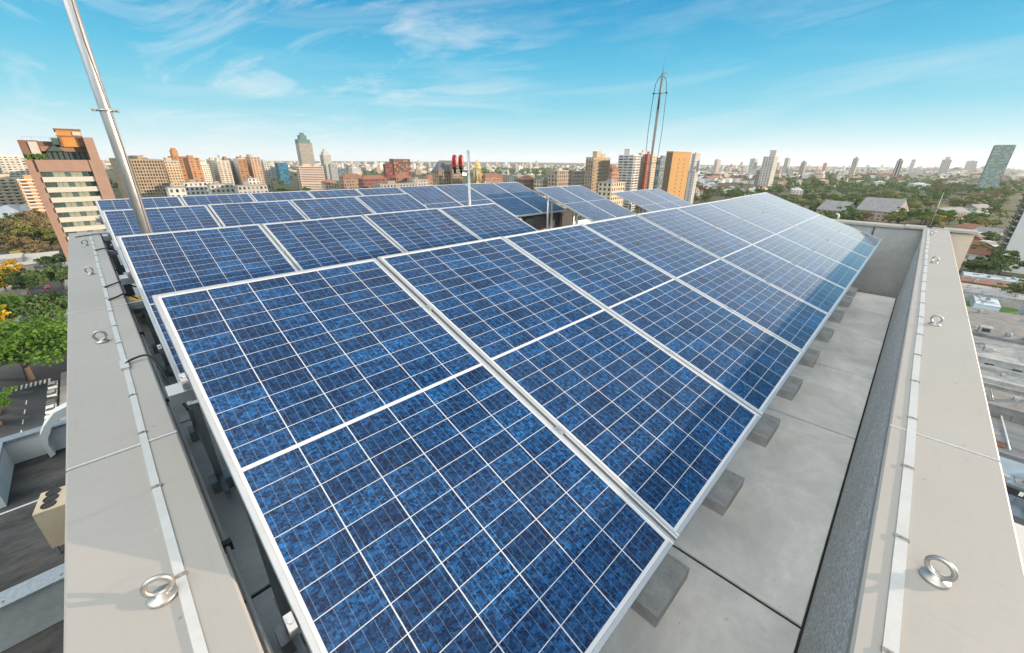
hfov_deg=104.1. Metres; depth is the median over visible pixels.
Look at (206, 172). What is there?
apartment tower
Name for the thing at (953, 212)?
tree
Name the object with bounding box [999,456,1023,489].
building
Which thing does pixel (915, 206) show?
tree
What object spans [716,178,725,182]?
house
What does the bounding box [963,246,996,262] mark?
house
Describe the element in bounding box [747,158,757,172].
apartment tower
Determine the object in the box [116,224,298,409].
solar panel
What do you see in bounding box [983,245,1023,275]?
tree
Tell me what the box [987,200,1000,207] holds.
tree
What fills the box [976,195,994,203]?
tree
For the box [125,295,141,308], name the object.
cable box
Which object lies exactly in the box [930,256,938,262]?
eye bolt
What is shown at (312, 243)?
solar panel
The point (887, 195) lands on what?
tree
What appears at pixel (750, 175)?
house
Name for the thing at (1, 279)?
tree
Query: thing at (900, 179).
house
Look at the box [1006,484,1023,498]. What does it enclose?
shop sign
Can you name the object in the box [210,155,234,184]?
apartment tower
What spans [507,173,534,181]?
townhouse
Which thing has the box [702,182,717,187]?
house
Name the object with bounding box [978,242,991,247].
tree
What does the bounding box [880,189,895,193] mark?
tree
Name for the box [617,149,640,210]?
apartment tower
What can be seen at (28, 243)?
tree
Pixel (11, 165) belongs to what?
apartment tower
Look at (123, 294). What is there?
cable
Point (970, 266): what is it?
tree
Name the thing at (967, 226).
house
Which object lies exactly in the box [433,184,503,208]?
solar panel
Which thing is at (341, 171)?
office block
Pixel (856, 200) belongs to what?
tree
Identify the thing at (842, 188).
tree
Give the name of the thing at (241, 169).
apartment tower
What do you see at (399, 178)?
townhouse
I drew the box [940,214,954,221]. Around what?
tree
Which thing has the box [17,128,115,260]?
office tower
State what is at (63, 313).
tree
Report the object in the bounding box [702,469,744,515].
ballast block
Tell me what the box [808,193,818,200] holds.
tree
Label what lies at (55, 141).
window
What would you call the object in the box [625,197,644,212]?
mounting rack
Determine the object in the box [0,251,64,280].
shop building
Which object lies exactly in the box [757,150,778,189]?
apartment tower
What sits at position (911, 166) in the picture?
apartment tower
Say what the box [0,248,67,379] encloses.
pavement
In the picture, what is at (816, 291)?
solar panel
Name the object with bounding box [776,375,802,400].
ballast block
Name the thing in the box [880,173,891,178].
house
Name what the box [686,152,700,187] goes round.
apartment tower
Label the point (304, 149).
skyscraper
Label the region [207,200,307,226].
solar panel
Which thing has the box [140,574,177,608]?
eye bolt
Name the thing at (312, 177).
hotel
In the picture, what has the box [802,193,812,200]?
tree
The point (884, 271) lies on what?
parapet wall
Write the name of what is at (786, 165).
apartment tower
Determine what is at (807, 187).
distant woods
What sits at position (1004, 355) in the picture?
building
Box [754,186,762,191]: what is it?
tree
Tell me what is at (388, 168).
office block
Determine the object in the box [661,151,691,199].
apartment tower
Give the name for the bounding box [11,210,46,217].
tree
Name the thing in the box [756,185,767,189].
house
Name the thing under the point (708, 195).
tree
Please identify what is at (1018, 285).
tree
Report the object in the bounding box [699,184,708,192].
tree
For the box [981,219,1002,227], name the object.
tree
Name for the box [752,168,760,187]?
apartment block
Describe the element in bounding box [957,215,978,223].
tree
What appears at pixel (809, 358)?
ballast block
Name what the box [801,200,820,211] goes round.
tree
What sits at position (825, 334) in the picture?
ballast block
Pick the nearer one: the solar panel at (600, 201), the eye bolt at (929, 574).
the eye bolt at (929, 574)
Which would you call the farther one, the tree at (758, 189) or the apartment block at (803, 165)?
the apartment block at (803, 165)
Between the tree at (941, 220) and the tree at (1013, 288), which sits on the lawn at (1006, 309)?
the tree at (1013, 288)
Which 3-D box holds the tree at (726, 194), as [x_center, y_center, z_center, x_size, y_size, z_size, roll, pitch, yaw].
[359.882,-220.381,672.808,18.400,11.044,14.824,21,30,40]
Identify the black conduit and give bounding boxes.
[104,243,273,652]
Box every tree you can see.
[0,212,23,219]
[0,219,39,249]
[0,221,43,241]
[0,222,24,245]
[0,245,9,252]
[0,259,24,289]
[0,268,20,290]
[0,273,13,294]
[0,293,52,321]
[0,304,11,322]
[0,310,67,380]
[0,385,17,424]
[1,235,28,253]
[1,291,67,319]
[2,269,47,295]
[3,217,51,246]
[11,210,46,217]
[11,239,47,251]
[14,210,37,217]
[17,212,48,228]
[25,228,58,250]
[27,241,59,252]
[32,219,52,228]
[33,253,66,269]
[39,264,67,288]
[44,311,66,324]
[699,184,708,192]
[699,194,711,198]
[713,186,723,194]
[720,193,731,198]
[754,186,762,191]
[786,196,803,203]
[788,193,801,196]
[793,200,809,203]
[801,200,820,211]
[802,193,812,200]
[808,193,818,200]
[811,201,824,210]
[818,180,827,186]
[818,192,830,200]
[822,210,839,217]
[829,194,840,200]
[836,187,849,193]
[836,206,865,219]
[838,212,852,219]
[844,193,857,200]
[847,196,863,204]
[847,213,862,220]
[851,194,864,198]
[853,211,874,220]
[859,187,870,194]
[864,193,882,197]
[879,193,896,197]
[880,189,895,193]
[881,212,902,222]
[888,194,902,198]
[888,212,908,223]
[891,207,912,222]
[896,193,910,200]
[907,197,916,201]
[907,209,916,219]
[908,201,924,205]
[909,204,927,208]
[909,209,948,224]
[916,215,945,225]
[917,195,930,202]
[921,199,938,208]
[924,201,941,209]
[924,214,943,225]
[926,193,947,201]
[926,214,946,225]
[932,181,942,187]
[932,209,958,222]
[934,184,946,190]
[940,191,956,200]
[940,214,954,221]
[943,187,951,191]
[945,198,967,206]
[955,192,969,197]
[956,185,970,191]
[956,199,979,204]
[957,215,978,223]
[962,259,992,271]
[964,194,981,200]
[966,219,988,225]
[967,212,990,219]
[967,256,1014,273]
[974,217,998,226]
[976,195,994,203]
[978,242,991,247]
[980,231,1003,240]
[981,204,1003,217]
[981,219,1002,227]
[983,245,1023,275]
[987,190,1001,197]
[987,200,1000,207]
[991,209,1012,218]
[992,282,1023,292]
[995,198,1009,203]
[999,181,1008,187]
[1000,185,1012,192]
[1000,192,1014,198]
[1008,279,1023,293]
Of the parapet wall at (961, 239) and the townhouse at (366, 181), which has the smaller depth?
the parapet wall at (961, 239)
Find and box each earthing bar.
[89,233,207,652]
[881,229,929,652]
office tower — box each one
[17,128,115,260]
[653,156,665,188]
[976,145,1016,190]
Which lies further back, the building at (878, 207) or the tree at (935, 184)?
the tree at (935, 184)
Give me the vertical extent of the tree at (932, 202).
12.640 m
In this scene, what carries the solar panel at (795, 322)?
attached to the mounting rack at (289, 635)
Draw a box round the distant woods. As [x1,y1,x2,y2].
[59,165,1023,193]
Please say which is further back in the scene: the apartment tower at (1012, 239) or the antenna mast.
the apartment tower at (1012, 239)
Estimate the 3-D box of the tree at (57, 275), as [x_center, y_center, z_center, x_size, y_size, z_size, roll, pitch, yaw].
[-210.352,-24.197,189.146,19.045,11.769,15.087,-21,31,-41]
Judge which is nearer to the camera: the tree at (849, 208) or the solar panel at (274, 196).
the solar panel at (274, 196)
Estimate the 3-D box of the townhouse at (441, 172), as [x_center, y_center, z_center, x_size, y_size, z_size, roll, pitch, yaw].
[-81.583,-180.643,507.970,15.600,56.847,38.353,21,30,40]
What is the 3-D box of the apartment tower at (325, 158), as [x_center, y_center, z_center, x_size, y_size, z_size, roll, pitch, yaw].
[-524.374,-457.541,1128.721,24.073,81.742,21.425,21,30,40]
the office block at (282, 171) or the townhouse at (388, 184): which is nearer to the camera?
the townhouse at (388, 184)
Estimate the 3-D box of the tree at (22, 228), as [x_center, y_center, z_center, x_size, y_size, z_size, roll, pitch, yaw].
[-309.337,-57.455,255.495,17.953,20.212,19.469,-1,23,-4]
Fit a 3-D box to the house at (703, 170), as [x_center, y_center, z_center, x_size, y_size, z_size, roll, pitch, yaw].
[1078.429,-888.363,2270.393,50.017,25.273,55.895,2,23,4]
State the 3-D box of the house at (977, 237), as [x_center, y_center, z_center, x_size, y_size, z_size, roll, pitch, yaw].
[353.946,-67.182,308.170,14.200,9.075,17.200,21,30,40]
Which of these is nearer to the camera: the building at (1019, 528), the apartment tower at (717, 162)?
the building at (1019, 528)
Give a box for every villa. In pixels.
[907,182,930,188]
[942,178,957,183]
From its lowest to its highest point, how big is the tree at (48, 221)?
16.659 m
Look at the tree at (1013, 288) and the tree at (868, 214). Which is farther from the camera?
the tree at (868, 214)
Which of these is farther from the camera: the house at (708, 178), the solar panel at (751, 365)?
the house at (708, 178)
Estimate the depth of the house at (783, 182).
1133.18 m
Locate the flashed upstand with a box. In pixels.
[0,563,64,651]
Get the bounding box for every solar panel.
[95,196,184,267]
[101,205,221,295]
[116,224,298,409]
[152,258,674,652]
[180,193,255,220]
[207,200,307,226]
[249,191,312,201]
[261,215,403,270]
[290,196,373,219]
[307,189,362,197]
[355,193,428,212]
[356,187,403,195]
[363,208,480,251]
[377,236,760,540]
[398,185,462,207]
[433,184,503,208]
[438,203,537,239]
[466,183,541,216]
[494,182,565,213]
[503,224,803,415]
[535,186,616,221]
[559,185,635,216]
[582,215,830,352]
[613,191,665,211]
[631,189,680,208]
[636,207,847,314]
[645,188,693,206]
[677,203,859,289]
[706,199,868,271]
[730,195,875,258]
[751,192,881,247]
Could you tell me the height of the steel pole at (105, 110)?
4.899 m
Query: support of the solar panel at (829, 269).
attached to the mounting rack at (289, 635)
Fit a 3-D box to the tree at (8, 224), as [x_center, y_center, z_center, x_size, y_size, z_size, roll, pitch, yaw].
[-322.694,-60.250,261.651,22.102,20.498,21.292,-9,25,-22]
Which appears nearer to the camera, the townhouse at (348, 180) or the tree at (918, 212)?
the tree at (918, 212)
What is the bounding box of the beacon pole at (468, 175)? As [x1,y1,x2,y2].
[455,150,470,204]
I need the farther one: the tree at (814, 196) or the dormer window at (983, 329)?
the tree at (814, 196)
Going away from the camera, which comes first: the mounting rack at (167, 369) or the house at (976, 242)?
the mounting rack at (167, 369)
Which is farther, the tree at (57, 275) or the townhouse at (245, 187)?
the townhouse at (245, 187)
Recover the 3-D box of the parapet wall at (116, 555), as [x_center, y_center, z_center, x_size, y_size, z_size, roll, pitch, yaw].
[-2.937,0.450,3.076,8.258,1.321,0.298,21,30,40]
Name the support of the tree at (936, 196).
on the ground at (1011, 206)
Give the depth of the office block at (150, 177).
404.98 m
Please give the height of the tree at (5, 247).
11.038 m
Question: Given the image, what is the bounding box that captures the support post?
[543,196,549,229]
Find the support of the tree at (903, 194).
on the ground at (1011, 206)
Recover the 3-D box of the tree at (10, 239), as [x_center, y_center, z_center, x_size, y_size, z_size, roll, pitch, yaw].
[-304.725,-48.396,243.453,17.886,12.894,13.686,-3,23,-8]
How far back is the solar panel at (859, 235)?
6.72 m
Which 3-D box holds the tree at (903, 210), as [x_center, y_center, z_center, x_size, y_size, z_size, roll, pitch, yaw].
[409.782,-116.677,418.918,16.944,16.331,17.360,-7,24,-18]
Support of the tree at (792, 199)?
on the ground at (1011, 206)
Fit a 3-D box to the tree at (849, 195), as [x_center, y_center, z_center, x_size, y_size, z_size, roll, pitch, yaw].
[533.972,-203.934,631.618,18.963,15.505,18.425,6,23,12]
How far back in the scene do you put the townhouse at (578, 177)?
495.30 m
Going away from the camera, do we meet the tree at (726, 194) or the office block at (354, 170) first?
the tree at (726, 194)
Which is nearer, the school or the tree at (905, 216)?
the tree at (905, 216)
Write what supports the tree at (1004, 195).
on the ground at (1011, 206)
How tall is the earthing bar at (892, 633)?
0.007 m
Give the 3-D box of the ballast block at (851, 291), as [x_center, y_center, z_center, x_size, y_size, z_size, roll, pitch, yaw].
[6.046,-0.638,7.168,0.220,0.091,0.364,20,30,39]
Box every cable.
[104,281,135,287]
[108,293,138,299]
[125,354,188,410]
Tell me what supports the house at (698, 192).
on the ground at (1011, 206)
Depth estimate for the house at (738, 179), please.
1235.91 m
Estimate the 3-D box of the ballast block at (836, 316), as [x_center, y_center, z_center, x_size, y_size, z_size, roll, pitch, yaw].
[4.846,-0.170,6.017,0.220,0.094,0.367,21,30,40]
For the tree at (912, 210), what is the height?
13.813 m
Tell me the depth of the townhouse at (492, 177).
668.28 m
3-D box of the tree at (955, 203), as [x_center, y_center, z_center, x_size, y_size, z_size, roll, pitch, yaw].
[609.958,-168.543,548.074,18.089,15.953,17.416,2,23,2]
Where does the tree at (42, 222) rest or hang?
on the ground at (1011, 206)
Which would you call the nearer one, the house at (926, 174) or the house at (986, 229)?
the house at (986, 229)
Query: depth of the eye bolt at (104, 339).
2.23 m
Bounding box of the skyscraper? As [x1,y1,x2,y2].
[294,133,314,165]
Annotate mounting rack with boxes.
[95,188,529,323]
[102,205,425,376]
[119,218,521,494]
[165,203,848,652]
[546,196,600,227]
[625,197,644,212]
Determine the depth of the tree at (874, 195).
628.83 m
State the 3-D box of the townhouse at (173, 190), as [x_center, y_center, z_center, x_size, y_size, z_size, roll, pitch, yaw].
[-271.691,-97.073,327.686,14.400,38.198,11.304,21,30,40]
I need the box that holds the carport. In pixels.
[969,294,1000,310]
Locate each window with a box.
[50,138,60,144]
[76,137,84,145]
[981,328,990,332]
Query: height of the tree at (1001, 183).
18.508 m
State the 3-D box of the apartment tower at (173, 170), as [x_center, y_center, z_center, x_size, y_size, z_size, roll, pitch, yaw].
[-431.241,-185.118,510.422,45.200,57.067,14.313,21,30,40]
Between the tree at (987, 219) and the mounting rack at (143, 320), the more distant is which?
the tree at (987, 219)
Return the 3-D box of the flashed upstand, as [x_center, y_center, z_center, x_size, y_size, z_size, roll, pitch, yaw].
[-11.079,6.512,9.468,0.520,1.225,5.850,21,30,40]
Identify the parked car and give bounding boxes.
[45,403,56,413]
[46,396,57,405]
[47,388,57,397]
[48,380,58,389]
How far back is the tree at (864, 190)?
770.37 m
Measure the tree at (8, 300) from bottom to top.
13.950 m
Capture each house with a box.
[696,189,702,195]
[698,168,707,172]
[701,176,714,181]
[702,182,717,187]
[714,173,721,177]
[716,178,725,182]
[724,186,735,192]
[725,178,733,182]
[734,176,742,181]
[739,178,747,183]
[745,173,753,177]
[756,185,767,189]
[778,179,786,184]
[808,170,822,173]
[814,172,825,177]
[863,173,877,177]
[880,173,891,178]
[891,178,906,181]
[916,173,936,177]
[922,167,936,170]
[949,167,962,170]
[955,223,986,229]
[957,178,971,182]
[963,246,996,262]
[971,239,995,248]
[973,226,1006,236]
[973,234,983,240]
[980,240,998,246]
[1017,301,1023,315]
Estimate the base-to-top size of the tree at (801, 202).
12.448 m
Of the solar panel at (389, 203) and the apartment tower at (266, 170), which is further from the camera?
the apartment tower at (266, 170)
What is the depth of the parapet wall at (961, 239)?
6.33 m
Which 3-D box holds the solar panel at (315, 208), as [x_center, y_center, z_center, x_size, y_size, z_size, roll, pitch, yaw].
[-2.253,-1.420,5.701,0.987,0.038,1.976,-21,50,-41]
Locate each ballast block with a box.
[631,553,689,627]
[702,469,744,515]
[746,413,780,447]
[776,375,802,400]
[798,348,819,367]
[815,327,833,342]
[827,309,844,322]
[837,296,852,307]
[845,287,857,296]
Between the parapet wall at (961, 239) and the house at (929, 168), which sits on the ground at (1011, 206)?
the house at (929, 168)
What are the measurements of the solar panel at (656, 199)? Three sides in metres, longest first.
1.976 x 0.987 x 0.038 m
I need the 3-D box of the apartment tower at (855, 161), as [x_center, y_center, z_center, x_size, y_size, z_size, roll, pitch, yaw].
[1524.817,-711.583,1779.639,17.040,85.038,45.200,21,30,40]
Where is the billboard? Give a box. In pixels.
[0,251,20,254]
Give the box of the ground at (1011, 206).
[0,160,1023,313]
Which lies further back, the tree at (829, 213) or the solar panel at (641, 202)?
the tree at (829, 213)
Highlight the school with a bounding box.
[789,187,802,196]
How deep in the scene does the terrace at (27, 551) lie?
11.72 m
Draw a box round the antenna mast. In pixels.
[637,58,668,212]
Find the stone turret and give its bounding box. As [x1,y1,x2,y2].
[450,164,458,183]
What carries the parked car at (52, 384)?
on the road
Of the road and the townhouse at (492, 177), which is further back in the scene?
the townhouse at (492, 177)
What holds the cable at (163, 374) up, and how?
attached to the earthing bar at (197, 639)
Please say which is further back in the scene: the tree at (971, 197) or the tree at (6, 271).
the tree at (971, 197)
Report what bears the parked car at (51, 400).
on the road
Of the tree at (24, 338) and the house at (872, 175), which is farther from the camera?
the house at (872, 175)
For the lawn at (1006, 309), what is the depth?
173.52 m
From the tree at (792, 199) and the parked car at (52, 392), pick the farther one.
the tree at (792, 199)
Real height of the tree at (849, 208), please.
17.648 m
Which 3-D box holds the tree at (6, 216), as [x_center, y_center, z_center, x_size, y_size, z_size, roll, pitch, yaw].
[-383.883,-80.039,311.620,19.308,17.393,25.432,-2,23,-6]
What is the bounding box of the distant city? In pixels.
[102,157,1023,179]
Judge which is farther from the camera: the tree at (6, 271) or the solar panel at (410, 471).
the tree at (6, 271)
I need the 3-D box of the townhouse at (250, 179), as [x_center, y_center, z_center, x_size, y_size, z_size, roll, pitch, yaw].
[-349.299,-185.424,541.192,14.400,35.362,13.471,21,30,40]
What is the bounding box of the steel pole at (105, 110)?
[62,0,152,233]
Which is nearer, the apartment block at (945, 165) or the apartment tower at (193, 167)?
the apartment tower at (193, 167)
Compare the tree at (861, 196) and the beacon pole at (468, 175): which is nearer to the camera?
the beacon pole at (468, 175)
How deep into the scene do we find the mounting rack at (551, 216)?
10.07 m
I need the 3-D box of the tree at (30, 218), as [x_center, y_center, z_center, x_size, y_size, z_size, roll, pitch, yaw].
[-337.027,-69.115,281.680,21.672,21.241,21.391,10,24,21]
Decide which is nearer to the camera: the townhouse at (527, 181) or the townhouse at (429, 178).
the townhouse at (527, 181)
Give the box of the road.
[0,246,67,437]
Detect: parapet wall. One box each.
[63,231,263,652]
[100,196,545,313]
[797,228,1023,652]
[833,219,921,298]
[904,224,977,270]
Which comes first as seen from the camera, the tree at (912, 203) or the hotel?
the tree at (912, 203)
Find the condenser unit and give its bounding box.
[32,485,65,553]
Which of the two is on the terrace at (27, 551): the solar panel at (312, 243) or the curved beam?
the curved beam
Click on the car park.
(3, 291)
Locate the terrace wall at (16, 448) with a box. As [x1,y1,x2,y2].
[0,419,65,508]
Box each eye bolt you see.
[80,239,88,245]
[84,267,94,274]
[92,330,108,343]
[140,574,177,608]
[919,555,958,589]
[928,314,943,325]
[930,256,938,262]
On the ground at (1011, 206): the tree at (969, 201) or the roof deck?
the tree at (969, 201)
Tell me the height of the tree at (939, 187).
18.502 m
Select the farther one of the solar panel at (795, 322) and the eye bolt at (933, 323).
the solar panel at (795, 322)
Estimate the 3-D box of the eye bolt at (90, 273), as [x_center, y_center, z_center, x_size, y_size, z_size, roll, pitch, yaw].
[-3.720,-0.491,3.508,0.058,0.071,0.058,8,24,18]
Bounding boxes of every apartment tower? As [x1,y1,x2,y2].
[0,153,25,176]
[19,157,55,195]
[162,158,184,185]
[168,148,188,181]
[182,155,204,181]
[200,162,212,182]
[206,158,214,180]
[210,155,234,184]
[226,159,238,184]
[232,157,248,184]
[244,154,264,183]
[260,159,273,190]
[270,166,276,178]
[320,149,331,179]
[328,163,338,180]
[582,151,610,219]
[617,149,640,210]
[634,150,646,207]
[639,151,650,207]
[649,153,656,188]
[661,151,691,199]
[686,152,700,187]
[713,159,720,174]
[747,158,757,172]
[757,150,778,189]
[781,157,790,173]
[849,157,859,176]
[891,159,903,177]
[908,159,915,172]
[996,193,1023,273]
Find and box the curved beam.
[40,402,66,456]
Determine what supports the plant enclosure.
on the roof deck
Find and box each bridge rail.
[107,250,118,255]
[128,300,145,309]
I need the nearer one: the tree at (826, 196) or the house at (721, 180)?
the tree at (826, 196)
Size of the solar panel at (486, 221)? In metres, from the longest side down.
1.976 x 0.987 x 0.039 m
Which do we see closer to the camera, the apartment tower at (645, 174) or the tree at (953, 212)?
the tree at (953, 212)
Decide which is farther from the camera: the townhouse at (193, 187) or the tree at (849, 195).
the tree at (849, 195)
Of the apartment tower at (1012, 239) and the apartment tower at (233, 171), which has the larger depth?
the apartment tower at (233, 171)
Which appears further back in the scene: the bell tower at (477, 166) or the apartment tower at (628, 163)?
the apartment tower at (628, 163)
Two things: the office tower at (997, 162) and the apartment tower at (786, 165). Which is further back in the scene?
the apartment tower at (786, 165)
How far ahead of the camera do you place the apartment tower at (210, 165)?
847.58 m
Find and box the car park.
[0,261,67,293]
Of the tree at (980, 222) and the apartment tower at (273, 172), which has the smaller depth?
the tree at (980, 222)
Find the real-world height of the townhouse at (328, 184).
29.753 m
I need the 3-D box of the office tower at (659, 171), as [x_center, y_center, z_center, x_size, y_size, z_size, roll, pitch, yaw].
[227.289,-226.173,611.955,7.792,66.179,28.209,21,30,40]
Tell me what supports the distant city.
on the ground at (1011, 206)
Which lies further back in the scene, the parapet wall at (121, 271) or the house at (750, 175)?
the house at (750, 175)
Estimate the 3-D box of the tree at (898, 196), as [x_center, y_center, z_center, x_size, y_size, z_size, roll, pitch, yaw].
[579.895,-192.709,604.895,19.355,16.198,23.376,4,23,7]
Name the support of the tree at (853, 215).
on the ground at (1011, 206)
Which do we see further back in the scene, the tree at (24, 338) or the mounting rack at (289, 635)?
the tree at (24, 338)
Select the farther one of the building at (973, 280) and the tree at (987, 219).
the tree at (987, 219)
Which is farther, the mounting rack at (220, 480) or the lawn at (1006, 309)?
the lawn at (1006, 309)
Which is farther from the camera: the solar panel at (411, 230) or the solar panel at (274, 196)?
the solar panel at (274, 196)
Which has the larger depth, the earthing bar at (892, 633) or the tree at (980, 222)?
the tree at (980, 222)
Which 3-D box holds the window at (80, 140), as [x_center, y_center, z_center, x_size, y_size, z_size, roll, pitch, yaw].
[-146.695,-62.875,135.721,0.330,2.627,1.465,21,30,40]
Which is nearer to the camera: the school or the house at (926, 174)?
the school
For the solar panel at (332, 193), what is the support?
attached to the mounting rack at (143, 320)
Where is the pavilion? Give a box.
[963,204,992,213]
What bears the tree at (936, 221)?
on the ground at (1011, 206)
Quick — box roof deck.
[132,219,895,652]
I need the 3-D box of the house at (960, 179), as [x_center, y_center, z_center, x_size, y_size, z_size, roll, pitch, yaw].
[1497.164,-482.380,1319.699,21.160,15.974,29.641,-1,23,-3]
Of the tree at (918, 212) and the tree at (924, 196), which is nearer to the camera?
the tree at (918, 212)
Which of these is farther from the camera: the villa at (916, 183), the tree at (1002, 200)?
the villa at (916, 183)
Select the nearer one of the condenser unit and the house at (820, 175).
the condenser unit
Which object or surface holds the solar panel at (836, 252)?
attached to the mounting rack at (289, 635)
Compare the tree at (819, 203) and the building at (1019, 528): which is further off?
the tree at (819, 203)
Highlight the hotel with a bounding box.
[296,164,324,190]
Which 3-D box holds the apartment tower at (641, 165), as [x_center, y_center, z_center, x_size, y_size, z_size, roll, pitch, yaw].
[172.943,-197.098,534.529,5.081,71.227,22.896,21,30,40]
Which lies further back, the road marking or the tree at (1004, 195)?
the tree at (1004, 195)
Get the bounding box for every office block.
[109,155,169,197]
[274,163,290,183]
[337,167,345,175]
[348,167,361,175]
[383,162,393,180]
[389,159,410,175]
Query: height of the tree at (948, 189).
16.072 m
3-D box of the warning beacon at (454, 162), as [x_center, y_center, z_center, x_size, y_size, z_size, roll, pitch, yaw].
[-0.756,-2.143,5.264,0.067,0.230,0.068,21,30,40]
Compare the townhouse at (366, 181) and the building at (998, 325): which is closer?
the building at (998, 325)
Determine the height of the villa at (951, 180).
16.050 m
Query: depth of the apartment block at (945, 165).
2116.39 m
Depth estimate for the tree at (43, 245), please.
233.29 m
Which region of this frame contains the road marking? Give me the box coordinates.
[11,378,50,431]
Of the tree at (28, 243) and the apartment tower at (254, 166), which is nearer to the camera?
the tree at (28, 243)
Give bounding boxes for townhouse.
[165,184,186,203]
[182,179,211,195]
[207,181,235,194]
[233,182,267,193]
[245,176,259,184]
[321,179,336,189]
[339,173,361,188]
[358,175,387,188]
[373,181,417,187]
[390,174,411,182]
[407,177,427,185]
[422,174,432,184]
[432,160,462,184]
[481,173,502,182]
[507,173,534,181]
[515,175,536,189]
[533,178,547,197]
[548,168,573,210]
[570,169,584,210]
[598,179,625,205]
[609,164,619,180]
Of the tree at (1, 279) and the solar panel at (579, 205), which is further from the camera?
the tree at (1, 279)
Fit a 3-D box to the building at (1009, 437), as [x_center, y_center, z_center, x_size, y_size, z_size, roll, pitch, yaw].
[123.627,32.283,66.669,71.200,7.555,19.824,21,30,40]
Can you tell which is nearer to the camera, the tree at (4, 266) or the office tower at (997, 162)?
the tree at (4, 266)
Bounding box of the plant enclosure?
[518,211,572,229]
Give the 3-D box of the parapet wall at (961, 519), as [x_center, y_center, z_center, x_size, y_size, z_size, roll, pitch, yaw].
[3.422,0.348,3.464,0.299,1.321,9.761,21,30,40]
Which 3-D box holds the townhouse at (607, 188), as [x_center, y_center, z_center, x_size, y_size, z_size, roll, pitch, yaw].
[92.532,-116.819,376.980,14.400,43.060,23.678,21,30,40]
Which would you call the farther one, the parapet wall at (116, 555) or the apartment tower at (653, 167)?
the apartment tower at (653, 167)
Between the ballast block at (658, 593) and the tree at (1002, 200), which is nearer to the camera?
the ballast block at (658, 593)
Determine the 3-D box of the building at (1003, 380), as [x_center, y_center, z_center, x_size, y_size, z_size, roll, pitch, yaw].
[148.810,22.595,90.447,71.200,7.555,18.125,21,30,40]
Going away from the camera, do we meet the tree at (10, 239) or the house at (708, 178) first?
the tree at (10, 239)
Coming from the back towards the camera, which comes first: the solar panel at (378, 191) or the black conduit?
the solar panel at (378, 191)
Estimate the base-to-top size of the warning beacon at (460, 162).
0.230 m
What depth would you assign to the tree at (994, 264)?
219.83 m
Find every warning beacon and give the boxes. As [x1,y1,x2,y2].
[452,155,456,172]
[458,155,463,172]
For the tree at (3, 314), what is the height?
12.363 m
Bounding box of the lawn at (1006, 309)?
[965,301,1018,313]
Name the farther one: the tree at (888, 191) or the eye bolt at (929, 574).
the tree at (888, 191)
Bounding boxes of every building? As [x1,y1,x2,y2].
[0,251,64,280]
[959,276,1022,290]
[960,270,1021,282]
[961,282,1023,308]
[966,306,1023,344]
[973,336,1023,372]
[984,387,1023,425]
[991,416,1023,463]
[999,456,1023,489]
[1007,493,1023,525]
[1014,522,1023,565]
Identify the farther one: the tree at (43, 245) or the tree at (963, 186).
the tree at (963, 186)
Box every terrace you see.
[0,448,66,652]
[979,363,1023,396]
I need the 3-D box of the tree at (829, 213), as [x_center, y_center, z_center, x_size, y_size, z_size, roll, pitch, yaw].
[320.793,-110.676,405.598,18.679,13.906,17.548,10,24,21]
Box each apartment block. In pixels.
[0,174,26,218]
[16,175,46,212]
[685,169,697,202]
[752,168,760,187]
[798,161,807,175]
[937,157,951,174]
[963,160,977,174]
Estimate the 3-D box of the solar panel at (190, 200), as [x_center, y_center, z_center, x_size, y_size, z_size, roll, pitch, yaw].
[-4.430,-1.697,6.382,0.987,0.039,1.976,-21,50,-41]
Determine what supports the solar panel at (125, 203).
attached to the mounting rack at (143, 320)
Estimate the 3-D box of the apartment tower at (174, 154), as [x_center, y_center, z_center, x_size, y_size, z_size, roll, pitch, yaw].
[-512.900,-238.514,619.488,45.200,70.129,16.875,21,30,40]
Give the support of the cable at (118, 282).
on the parapet wall at (116, 555)
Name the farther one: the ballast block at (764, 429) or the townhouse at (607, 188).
the townhouse at (607, 188)
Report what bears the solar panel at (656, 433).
attached to the mounting rack at (289, 635)
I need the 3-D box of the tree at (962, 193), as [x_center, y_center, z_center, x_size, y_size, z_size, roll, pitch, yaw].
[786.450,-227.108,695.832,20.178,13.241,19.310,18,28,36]
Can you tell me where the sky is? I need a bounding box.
[0,0,1023,168]
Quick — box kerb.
[59,378,66,420]
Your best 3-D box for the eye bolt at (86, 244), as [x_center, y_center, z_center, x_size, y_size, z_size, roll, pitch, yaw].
[-4.982,-0.979,4.649,0.058,0.071,0.058,-3,23,-7]
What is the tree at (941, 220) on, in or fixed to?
on the ground at (1011, 206)
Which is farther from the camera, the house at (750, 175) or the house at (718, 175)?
the house at (750, 175)
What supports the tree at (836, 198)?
on the ground at (1011, 206)
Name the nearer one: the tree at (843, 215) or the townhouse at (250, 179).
the tree at (843, 215)
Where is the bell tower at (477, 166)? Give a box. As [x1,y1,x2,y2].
[470,160,485,183]
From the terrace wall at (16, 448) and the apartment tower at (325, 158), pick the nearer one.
the terrace wall at (16, 448)
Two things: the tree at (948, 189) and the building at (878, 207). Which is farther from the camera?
the tree at (948, 189)
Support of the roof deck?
on the office building
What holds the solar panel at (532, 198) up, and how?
attached to the mounting rack at (143, 320)
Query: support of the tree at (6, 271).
on the ground at (1011, 206)

